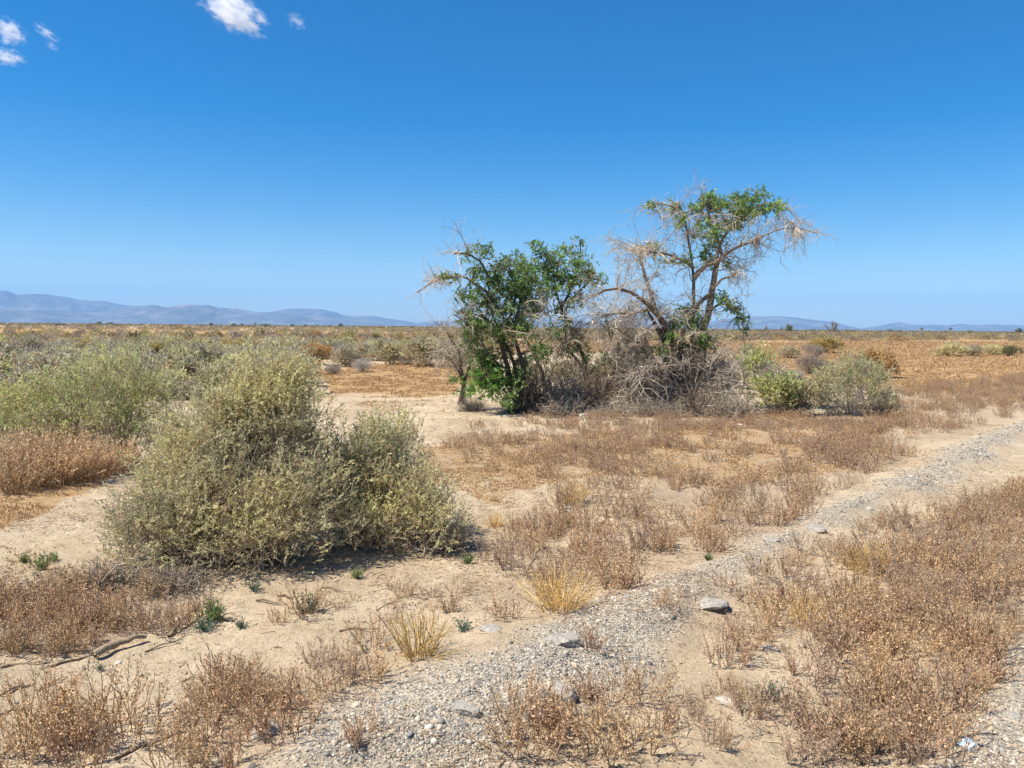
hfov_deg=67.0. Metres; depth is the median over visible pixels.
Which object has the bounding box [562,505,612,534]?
dry weed
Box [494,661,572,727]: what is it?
dry weed
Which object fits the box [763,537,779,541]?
asphalt chunk
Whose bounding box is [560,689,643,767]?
dry weed
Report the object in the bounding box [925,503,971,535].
dry weed
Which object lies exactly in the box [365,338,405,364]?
shrub
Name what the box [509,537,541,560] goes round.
dry weed
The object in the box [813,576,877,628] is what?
dry weed
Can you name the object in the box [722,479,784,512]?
dry weed
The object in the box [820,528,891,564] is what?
dry weed
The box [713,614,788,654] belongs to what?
dry weed
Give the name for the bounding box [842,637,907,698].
dry weed
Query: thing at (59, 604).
dry weed
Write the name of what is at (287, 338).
saltbush
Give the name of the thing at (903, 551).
dry weed
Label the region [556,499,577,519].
dry weed
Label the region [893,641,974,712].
dry weed
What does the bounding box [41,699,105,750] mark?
dry weed
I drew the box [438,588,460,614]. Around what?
dry weed
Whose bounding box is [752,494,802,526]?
dry weed
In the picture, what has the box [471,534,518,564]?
dry weed
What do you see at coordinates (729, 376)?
dead shrub
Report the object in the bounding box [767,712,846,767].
dry weed
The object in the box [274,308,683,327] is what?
mountains
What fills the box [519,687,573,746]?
dry weed
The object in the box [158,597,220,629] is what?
dry weed
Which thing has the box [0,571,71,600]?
dry weed
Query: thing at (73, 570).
dry weed
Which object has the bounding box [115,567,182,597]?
dry weed
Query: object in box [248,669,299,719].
dry weed
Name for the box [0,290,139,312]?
mountains
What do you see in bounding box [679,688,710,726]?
dry weed
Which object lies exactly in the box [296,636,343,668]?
dry weed
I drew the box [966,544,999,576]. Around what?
dry weed
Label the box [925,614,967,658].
dry weed
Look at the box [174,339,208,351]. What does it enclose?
shrub
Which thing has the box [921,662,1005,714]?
dry weed
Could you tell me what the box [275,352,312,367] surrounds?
shrub
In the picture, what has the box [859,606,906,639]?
dry weed
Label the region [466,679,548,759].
dry weed
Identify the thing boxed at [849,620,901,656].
dry weed
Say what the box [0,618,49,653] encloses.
dry weed
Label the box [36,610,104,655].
dry weed
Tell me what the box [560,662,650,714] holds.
dry weed
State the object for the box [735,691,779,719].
dry weed
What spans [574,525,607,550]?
dry weed
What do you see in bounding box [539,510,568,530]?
dry weed
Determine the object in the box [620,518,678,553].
dry weed
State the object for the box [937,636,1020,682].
dry weed
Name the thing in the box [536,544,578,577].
dry weed
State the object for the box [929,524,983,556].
dry weed
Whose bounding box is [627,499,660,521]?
dry weed
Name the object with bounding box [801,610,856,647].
dry weed
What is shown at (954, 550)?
dry weed
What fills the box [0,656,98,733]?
dry weed
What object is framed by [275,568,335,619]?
dry weed
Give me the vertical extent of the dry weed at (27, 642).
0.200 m
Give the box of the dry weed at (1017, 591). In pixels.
[999,574,1023,603]
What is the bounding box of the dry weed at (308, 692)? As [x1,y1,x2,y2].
[263,658,334,710]
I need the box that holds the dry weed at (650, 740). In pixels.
[597,694,698,759]
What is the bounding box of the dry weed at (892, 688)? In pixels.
[852,665,907,712]
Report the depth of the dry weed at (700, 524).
5.94 m
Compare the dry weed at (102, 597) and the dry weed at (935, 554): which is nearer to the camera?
the dry weed at (102, 597)
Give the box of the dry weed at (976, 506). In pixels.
[952,493,996,523]
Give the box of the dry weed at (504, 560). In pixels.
[490,539,541,574]
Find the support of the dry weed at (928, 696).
on the ground at (692, 657)
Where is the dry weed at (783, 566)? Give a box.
[774,546,814,581]
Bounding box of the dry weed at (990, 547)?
[958,522,1018,566]
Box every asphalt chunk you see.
[250,719,283,739]
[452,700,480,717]
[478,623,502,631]
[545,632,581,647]
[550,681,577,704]
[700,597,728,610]
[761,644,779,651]
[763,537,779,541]
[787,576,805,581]
[804,524,826,532]
[979,436,992,439]
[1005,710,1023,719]
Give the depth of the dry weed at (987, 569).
4.79 m
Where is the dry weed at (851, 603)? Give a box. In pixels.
[822,592,897,631]
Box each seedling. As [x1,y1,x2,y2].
[17,551,32,562]
[28,552,57,571]
[46,551,59,560]
[95,664,106,670]
[192,613,218,631]
[196,598,230,622]
[232,614,251,628]
[244,578,262,591]
[350,567,363,578]
[454,617,471,631]
[458,553,476,563]
[703,552,714,560]
[755,679,786,700]
[973,683,989,692]
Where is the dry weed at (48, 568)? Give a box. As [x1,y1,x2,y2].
[25,550,74,584]
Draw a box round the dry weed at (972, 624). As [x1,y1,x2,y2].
[957,606,1000,638]
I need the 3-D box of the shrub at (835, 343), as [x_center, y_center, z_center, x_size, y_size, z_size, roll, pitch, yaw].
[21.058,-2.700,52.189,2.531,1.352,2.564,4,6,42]
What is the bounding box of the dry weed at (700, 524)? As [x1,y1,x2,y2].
[678,514,723,537]
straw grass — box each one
[376,601,462,661]
[484,510,513,526]
[512,557,605,614]
[548,472,595,504]
[778,590,839,630]
[821,533,906,577]
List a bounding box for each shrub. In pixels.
[0,341,23,354]
[0,344,31,373]
[0,348,88,393]
[0,368,58,398]
[2,340,19,349]
[3,352,65,391]
[8,334,53,350]
[9,349,33,357]
[12,352,88,393]
[15,343,53,353]
[32,342,92,365]
[46,338,72,346]
[58,338,84,348]
[64,360,122,396]
[66,336,93,344]
[81,342,129,355]
[85,336,112,346]
[92,338,129,350]
[94,349,162,392]
[96,337,146,355]
[109,342,171,390]
[133,356,163,388]
[143,373,188,400]
[145,356,188,374]
[146,339,184,353]
[151,349,191,361]
[154,350,208,377]
[154,374,183,399]
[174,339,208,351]
[176,378,213,399]
[182,340,228,362]
[191,358,240,383]
[197,374,223,398]
[200,336,218,344]
[202,347,224,354]
[209,347,233,355]
[221,337,244,345]
[242,351,286,367]
[252,343,268,348]
[260,335,283,344]
[262,338,290,347]
[275,344,303,357]
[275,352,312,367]
[291,339,313,346]
[292,359,320,385]
[295,339,334,364]
[300,345,323,363]
[316,338,343,358]
[321,363,343,374]
[328,340,348,362]
[328,344,361,366]
[330,339,354,347]
[349,356,376,371]
[351,341,373,359]
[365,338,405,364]
[367,347,382,360]
[375,336,395,340]
[396,335,448,365]
[397,350,417,364]
[415,309,491,410]
[442,347,473,370]
[460,361,490,381]
[494,343,515,357]
[504,357,548,391]
[546,355,592,386]
[563,301,657,389]
[591,355,628,386]
[710,361,740,393]
[748,353,790,388]
[773,374,835,414]
[776,344,801,357]
[787,352,836,374]
[792,370,805,379]
[798,343,825,356]
[801,334,845,352]
[850,346,904,376]
[965,344,985,355]
[1001,345,1023,355]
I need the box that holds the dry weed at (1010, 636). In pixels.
[932,597,1023,667]
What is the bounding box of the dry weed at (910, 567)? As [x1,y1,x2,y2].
[888,556,937,583]
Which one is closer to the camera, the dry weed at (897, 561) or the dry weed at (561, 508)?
the dry weed at (897, 561)
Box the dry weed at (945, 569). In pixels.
[924,557,964,581]
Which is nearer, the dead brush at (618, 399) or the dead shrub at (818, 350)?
the dead brush at (618, 399)
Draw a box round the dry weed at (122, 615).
[96,584,152,633]
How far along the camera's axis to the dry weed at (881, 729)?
3.02 m
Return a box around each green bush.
[0,332,191,467]
[0,356,14,397]
[732,338,781,388]
[747,366,805,414]
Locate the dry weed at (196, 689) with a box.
[178,671,224,704]
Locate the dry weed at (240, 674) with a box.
[227,661,264,700]
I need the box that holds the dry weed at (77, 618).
[66,591,111,635]
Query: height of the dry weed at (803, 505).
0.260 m
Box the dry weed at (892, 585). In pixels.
[861,572,923,616]
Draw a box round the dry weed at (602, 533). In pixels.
[584,520,617,541]
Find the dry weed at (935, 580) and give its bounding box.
[910,564,960,591]
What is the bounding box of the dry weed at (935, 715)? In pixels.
[899,686,996,741]
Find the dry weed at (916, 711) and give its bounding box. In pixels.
[882,690,953,726]
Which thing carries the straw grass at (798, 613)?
on the ground at (692, 657)
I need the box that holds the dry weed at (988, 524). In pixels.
[983,513,1023,540]
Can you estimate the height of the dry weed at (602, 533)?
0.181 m
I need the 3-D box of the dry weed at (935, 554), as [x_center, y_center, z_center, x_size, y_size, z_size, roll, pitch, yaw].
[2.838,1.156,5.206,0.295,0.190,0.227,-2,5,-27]
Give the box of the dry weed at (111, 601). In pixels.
[102,585,127,609]
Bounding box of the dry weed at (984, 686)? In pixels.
[955,664,998,695]
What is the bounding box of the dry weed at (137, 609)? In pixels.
[104,586,180,636]
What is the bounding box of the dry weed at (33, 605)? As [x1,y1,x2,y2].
[22,595,61,616]
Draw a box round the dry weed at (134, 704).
[49,652,199,760]
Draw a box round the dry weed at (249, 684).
[213,663,278,712]
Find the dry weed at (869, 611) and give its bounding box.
[825,599,895,630]
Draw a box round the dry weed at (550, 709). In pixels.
[525,692,565,729]
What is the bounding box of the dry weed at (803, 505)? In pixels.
[785,485,824,515]
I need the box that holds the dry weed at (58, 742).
[34,706,85,758]
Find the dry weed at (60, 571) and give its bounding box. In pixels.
[37,565,87,598]
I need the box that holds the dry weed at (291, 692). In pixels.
[219,658,347,746]
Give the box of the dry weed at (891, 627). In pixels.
[875,605,946,660]
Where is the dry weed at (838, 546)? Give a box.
[815,530,863,568]
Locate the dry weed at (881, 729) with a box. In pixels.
[853,713,909,746]
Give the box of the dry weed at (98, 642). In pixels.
[74,623,108,650]
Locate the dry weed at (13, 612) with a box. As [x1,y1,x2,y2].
[0,598,46,629]
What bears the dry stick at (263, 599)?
on the ground at (692, 657)
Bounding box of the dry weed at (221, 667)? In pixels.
[184,637,266,694]
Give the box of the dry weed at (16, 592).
[0,567,38,613]
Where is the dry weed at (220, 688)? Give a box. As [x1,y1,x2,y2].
[179,668,239,710]
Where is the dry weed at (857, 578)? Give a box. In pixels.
[838,566,885,593]
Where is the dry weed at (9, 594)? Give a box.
[0,575,22,619]
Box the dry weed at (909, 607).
[868,587,948,634]
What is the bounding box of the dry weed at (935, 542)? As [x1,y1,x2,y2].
[888,526,962,556]
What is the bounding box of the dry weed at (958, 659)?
[920,636,997,696]
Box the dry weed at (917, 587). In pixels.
[893,580,943,617]
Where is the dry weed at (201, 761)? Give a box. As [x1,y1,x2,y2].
[178,729,214,767]
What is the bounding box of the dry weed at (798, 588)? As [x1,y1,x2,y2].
[774,576,824,621]
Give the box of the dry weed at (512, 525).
[502,512,530,530]
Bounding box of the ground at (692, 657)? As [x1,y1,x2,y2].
[0,323,1023,767]
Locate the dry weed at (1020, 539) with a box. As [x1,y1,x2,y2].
[996,531,1023,557]
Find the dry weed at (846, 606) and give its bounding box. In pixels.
[819,585,895,638]
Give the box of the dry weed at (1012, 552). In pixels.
[998,535,1023,572]
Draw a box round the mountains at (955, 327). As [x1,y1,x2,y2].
[861,322,1023,330]
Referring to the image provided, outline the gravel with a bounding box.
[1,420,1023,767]
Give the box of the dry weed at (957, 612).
[923,594,1002,654]
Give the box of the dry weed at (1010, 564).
[996,551,1023,585]
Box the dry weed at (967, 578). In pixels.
[959,567,1010,609]
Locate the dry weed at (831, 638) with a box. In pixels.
[755,601,866,670]
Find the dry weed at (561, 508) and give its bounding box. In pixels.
[534,499,582,525]
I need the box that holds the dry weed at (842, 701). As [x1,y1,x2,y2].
[829,691,853,711]
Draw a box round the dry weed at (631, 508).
[614,491,656,520]
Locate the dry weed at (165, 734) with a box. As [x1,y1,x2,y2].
[153,698,203,753]
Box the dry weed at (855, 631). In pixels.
[838,613,869,643]
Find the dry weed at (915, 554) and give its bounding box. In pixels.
[906,550,943,577]
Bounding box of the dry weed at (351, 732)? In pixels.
[334,691,393,752]
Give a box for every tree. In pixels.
[408,217,577,412]
[508,235,615,389]
[555,168,840,408]
[784,323,793,331]
[823,321,838,331]
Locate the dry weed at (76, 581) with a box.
[44,566,108,601]
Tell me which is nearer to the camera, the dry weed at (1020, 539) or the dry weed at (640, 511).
the dry weed at (1020, 539)
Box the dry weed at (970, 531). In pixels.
[953,521,986,545]
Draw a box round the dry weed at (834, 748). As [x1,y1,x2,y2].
[792,720,858,766]
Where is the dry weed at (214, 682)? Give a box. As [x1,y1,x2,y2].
[186,662,246,703]
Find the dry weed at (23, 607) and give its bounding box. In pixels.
[0,585,36,627]
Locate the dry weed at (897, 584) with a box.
[879,559,944,600]
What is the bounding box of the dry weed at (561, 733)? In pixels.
[488,670,574,760]
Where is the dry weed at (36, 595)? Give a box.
[24,585,52,607]
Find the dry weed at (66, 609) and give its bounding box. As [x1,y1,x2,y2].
[49,602,78,624]
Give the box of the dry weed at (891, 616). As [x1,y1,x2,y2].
[852,598,899,644]
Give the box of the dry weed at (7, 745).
[0,691,72,767]
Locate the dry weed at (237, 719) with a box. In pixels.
[231,699,284,730]
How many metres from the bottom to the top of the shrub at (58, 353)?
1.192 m
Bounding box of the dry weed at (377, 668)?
[332,637,398,683]
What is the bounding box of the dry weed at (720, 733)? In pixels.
[695,698,753,751]
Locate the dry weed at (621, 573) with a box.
[565,541,646,590]
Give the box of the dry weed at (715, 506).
[679,497,737,523]
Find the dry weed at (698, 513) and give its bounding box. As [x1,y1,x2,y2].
[672,500,714,533]
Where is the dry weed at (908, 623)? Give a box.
[878,601,923,635]
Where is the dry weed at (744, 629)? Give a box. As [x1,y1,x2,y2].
[723,610,757,634]
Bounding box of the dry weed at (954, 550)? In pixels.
[916,538,978,564]
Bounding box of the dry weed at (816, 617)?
[811,600,875,651]
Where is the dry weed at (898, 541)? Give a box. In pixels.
[873,521,939,561]
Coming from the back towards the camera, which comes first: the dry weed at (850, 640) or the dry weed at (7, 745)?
the dry weed at (850, 640)
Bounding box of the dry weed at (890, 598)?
[868,588,917,626]
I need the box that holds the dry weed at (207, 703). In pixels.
[187,676,242,724]
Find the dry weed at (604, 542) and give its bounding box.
[580,526,616,556]
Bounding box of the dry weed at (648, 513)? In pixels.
[634,503,674,530]
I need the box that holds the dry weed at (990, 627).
[941,614,1020,647]
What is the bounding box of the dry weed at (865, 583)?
[821,558,889,608]
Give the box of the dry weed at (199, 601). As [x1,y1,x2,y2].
[187,584,233,619]
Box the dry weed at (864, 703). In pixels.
[837,674,903,726]
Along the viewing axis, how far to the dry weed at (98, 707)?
2.96 m
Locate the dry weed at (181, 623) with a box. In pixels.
[140,597,189,639]
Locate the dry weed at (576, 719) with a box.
[557,688,603,738]
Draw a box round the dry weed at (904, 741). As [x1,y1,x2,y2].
[880,713,937,767]
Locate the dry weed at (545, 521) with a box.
[509,505,565,538]
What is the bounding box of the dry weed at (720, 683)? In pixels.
[715,664,737,693]
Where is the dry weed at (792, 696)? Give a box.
[768,681,799,712]
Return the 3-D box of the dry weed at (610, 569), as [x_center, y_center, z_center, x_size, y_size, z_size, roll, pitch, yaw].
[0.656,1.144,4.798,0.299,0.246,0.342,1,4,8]
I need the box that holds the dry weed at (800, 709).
[784,680,899,751]
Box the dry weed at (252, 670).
[196,650,277,691]
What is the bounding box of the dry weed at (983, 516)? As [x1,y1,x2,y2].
[970,503,1016,527]
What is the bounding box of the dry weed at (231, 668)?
[206,644,272,686]
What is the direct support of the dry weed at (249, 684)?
on the ground at (692, 657)
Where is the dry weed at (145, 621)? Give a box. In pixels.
[130,591,185,633]
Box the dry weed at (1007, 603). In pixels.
[980,590,1023,625]
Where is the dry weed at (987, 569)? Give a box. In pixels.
[960,547,1023,588]
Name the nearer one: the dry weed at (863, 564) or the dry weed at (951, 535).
the dry weed at (863, 564)
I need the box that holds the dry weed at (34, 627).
[0,599,63,651]
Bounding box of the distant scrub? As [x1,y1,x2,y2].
[0,322,1023,383]
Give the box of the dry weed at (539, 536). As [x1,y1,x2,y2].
[507,525,559,551]
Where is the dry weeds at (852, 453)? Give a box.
[0,369,1023,730]
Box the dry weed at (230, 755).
[188,710,282,767]
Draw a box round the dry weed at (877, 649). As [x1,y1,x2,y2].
[826,630,925,671]
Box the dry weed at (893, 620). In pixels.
[869,608,916,653]
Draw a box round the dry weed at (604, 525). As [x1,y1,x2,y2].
[586,516,617,534]
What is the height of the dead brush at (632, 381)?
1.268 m
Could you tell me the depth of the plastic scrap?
2.94 m
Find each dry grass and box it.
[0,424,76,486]
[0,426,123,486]
[0,448,62,495]
[1,415,113,476]
[80,433,153,473]
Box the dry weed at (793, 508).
[776,496,805,522]
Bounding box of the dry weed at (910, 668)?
[862,646,955,702]
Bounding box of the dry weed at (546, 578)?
[530,564,566,595]
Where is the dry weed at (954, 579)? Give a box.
[932,567,985,598]
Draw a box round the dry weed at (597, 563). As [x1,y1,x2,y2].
[581,548,618,583]
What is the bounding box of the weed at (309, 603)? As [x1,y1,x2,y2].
[293,590,320,612]
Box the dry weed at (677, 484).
[663,467,685,490]
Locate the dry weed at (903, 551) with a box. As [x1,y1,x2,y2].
[869,528,936,571]
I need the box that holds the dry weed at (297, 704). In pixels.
[272,674,310,714]
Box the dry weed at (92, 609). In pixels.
[69,599,116,621]
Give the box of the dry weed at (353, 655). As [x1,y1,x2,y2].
[324,638,370,677]
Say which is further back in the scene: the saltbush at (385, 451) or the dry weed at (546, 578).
the saltbush at (385, 451)
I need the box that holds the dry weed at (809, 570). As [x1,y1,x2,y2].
[784,558,823,587]
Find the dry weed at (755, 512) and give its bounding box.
[738,499,772,525]
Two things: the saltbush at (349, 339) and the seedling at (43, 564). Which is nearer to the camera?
the seedling at (43, 564)
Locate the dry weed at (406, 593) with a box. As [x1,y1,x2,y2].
[386,577,417,597]
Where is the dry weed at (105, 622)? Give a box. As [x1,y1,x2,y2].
[76,602,130,634]
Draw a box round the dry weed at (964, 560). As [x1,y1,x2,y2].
[925,530,1010,581]
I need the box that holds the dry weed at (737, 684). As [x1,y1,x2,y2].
[717,669,775,704]
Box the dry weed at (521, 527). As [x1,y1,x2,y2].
[495,513,544,543]
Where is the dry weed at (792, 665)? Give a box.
[764,643,814,675]
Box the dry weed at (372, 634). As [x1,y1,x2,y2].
[339,608,398,659]
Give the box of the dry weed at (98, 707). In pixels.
[58,666,123,738]
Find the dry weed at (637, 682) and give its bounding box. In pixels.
[607,637,683,707]
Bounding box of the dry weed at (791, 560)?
[784,542,820,566]
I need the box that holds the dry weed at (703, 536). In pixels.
[688,515,730,551]
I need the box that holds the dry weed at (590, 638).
[575,617,621,654]
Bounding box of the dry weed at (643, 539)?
[627,511,667,550]
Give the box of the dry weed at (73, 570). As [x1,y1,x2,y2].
[57,559,88,583]
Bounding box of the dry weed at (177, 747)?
[130,703,230,767]
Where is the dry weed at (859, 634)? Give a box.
[838,615,888,650]
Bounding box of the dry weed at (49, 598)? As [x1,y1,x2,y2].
[24,586,70,622]
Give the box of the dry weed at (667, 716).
[635,681,693,747]
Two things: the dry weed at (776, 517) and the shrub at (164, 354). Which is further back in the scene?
the shrub at (164, 354)
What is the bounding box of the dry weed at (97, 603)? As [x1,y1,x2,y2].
[57,589,132,630]
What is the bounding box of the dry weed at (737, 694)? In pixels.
[710,674,789,726]
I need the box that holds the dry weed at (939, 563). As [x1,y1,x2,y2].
[921,540,961,575]
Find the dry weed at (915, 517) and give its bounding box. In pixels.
[893,508,929,528]
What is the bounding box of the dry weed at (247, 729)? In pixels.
[217,696,281,741]
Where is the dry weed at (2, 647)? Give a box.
[0,620,23,651]
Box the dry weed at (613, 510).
[598,499,624,519]
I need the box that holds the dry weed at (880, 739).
[811,698,896,765]
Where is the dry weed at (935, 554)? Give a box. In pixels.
[910,544,956,569]
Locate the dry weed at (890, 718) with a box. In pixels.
[877,697,946,736]
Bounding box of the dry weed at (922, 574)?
[911,556,956,581]
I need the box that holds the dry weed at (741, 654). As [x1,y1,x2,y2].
[688,614,773,668]
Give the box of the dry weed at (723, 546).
[697,525,738,552]
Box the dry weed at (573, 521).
[559,504,581,528]
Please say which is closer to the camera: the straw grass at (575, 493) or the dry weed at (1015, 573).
the dry weed at (1015, 573)
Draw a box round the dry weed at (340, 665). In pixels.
[303,634,377,700]
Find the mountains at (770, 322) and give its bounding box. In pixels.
[682,316,865,329]
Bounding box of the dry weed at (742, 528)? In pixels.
[721,508,756,535]
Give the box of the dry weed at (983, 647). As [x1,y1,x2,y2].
[941,622,1010,669]
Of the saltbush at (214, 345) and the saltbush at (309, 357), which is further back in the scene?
the saltbush at (214, 345)
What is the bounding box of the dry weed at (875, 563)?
[848,537,926,581]
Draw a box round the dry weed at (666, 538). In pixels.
[647,524,685,549]
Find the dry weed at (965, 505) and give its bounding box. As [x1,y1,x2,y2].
[925,495,971,520]
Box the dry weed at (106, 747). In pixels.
[39,691,123,767]
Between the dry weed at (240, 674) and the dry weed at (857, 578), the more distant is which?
the dry weed at (857, 578)
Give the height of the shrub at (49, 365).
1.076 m
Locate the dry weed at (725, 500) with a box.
[712,486,747,513]
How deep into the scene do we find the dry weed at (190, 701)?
3.09 m
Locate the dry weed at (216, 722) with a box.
[172,688,242,742]
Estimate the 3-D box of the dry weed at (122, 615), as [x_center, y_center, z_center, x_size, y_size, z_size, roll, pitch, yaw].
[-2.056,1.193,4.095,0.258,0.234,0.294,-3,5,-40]
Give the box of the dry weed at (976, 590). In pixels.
[943,572,1021,613]
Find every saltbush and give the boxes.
[94,322,375,583]
[108,339,153,353]
[139,365,196,398]
[153,334,172,341]
[158,341,215,359]
[159,334,183,345]
[184,334,210,347]
[193,375,223,398]
[205,341,224,350]
[207,351,241,364]
[216,344,241,351]
[219,344,253,359]
[222,336,253,345]
[235,345,277,365]
[278,335,295,346]
[284,394,481,559]
[305,353,323,376]
[332,332,355,344]
[805,348,910,415]
[933,341,972,355]
[982,343,1007,354]
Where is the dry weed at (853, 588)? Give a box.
[836,578,869,600]
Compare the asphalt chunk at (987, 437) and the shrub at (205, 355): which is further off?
the shrub at (205, 355)
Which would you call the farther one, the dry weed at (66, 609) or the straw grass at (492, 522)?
the straw grass at (492, 522)
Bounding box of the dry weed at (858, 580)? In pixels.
[844,572,905,618]
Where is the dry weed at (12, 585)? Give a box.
[0,567,25,607]
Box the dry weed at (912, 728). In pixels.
[884,685,984,767]
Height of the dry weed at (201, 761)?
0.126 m
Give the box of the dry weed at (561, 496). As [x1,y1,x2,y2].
[533,480,582,510]
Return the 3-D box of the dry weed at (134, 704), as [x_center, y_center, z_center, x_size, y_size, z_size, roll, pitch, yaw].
[-1.490,1.211,2.921,0.410,0.303,0.468,3,5,28]
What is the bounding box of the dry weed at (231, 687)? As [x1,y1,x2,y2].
[210,667,266,724]
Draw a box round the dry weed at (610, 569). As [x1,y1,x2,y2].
[594,547,641,588]
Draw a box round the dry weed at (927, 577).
[901,562,949,602]
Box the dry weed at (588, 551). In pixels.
[563,537,606,570]
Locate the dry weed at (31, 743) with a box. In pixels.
[0,680,93,761]
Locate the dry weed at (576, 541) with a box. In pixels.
[557,527,606,556]
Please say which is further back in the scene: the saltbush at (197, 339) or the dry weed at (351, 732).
the saltbush at (197, 339)
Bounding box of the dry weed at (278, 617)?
[266,604,290,624]
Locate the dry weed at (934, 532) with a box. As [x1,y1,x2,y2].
[905,514,986,553]
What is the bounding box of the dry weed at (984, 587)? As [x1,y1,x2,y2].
[940,562,1023,602]
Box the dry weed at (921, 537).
[898,516,978,553]
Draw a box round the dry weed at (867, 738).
[817,693,903,765]
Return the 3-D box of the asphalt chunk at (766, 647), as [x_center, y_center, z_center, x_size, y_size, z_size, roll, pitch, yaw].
[1.304,1.337,3.901,0.095,0.026,0.074,2,4,19]
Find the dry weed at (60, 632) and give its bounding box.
[17,610,112,656]
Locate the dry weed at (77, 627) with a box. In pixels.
[54,608,85,637]
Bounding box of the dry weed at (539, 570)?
[517,555,559,583]
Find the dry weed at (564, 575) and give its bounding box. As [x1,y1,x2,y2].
[551,564,578,585]
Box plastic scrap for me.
[955,737,975,747]
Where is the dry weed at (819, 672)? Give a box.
[781,642,854,702]
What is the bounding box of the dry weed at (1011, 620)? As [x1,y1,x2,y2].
[999,604,1023,633]
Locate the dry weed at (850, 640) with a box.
[824,623,856,650]
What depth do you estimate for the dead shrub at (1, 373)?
15.58 m
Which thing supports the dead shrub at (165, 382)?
on the ground at (692, 657)
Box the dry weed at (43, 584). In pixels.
[30,576,74,599]
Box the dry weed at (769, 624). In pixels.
[742,593,785,633]
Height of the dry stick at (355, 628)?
0.029 m
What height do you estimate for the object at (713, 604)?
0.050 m
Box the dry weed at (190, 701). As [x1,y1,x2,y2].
[167,686,217,723]
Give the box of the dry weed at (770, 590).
[749,579,790,602]
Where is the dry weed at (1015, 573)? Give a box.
[993,554,1023,592]
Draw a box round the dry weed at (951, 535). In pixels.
[917,517,985,556]
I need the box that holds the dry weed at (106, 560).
[82,556,114,581]
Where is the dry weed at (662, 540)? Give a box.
[640,523,697,554]
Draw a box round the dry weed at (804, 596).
[776,564,830,609]
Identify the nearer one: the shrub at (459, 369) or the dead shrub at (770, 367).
the shrub at (459, 369)
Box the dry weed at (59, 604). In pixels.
[30,591,86,628]
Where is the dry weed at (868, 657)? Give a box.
[837,645,913,718]
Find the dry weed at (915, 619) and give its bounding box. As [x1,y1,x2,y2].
[899,611,927,634]
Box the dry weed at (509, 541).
[489,525,532,551]
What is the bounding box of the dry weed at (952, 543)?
[922,534,995,574]
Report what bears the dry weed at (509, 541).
on the ground at (692, 657)
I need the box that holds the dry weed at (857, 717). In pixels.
[822,706,899,750]
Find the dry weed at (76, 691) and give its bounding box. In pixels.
[22,671,99,746]
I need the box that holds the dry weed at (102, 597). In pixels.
[62,578,127,626]
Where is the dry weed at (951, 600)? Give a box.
[931,583,967,613]
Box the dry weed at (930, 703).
[910,689,946,718]
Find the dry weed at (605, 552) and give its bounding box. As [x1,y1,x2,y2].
[591,537,618,566]
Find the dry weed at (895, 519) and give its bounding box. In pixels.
[882,504,927,531]
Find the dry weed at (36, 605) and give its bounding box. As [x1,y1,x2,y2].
[3,585,63,622]
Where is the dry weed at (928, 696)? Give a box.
[899,673,992,729]
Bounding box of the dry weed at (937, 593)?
[895,573,974,630]
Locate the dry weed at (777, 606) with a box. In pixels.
[753,585,787,610]
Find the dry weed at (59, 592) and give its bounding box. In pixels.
[33,575,79,611]
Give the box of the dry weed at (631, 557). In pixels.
[610,540,638,568]
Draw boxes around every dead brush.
[0,566,78,617]
[32,548,171,604]
[131,554,229,603]
[399,505,483,560]
[453,394,493,412]
[498,382,532,413]
[511,351,562,415]
[530,387,593,419]
[539,358,593,409]
[550,350,614,409]
[566,373,624,408]
[582,398,640,416]
[585,347,634,407]
[604,370,651,409]
[609,353,662,398]
[620,395,676,417]
[629,371,681,408]
[643,395,695,417]
[671,373,728,417]
[690,384,760,420]
[725,391,767,418]
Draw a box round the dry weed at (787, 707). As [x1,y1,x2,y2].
[736,677,861,746]
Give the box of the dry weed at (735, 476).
[709,466,754,488]
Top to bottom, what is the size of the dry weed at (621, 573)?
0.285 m
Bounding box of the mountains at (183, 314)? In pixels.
[0,304,400,325]
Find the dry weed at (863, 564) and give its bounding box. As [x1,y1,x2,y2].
[847,550,875,573]
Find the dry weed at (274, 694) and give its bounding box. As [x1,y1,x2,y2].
[251,670,294,709]
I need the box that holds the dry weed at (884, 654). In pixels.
[857,635,939,697]
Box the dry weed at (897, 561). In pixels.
[878,546,923,577]
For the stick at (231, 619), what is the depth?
4.22 m
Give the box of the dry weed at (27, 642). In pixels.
[0,617,53,656]
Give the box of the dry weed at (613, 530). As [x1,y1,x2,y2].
[597,527,647,552]
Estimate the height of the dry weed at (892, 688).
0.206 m
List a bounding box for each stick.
[0,658,51,668]
[0,683,34,694]
[49,654,91,667]
[114,731,173,759]
[144,639,182,651]
[168,604,198,636]
[216,615,235,621]
[255,598,280,604]
[322,586,348,591]
[339,627,377,631]
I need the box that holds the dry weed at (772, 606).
[744,578,804,640]
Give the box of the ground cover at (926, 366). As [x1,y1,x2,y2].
[0,332,1023,717]
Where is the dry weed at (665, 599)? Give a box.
[647,585,682,608]
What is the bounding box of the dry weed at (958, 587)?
[918,570,970,602]
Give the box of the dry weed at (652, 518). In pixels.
[635,507,665,534]
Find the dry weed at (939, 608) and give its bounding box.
[876,587,975,649]
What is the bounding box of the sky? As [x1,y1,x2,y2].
[0,0,1023,327]
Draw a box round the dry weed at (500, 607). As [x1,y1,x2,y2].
[484,587,531,620]
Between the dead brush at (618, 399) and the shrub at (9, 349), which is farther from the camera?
the shrub at (9, 349)
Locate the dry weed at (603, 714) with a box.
[571,690,642,734]
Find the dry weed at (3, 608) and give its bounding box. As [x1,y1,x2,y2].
[0,591,31,620]
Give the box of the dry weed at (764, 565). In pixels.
[741,548,780,577]

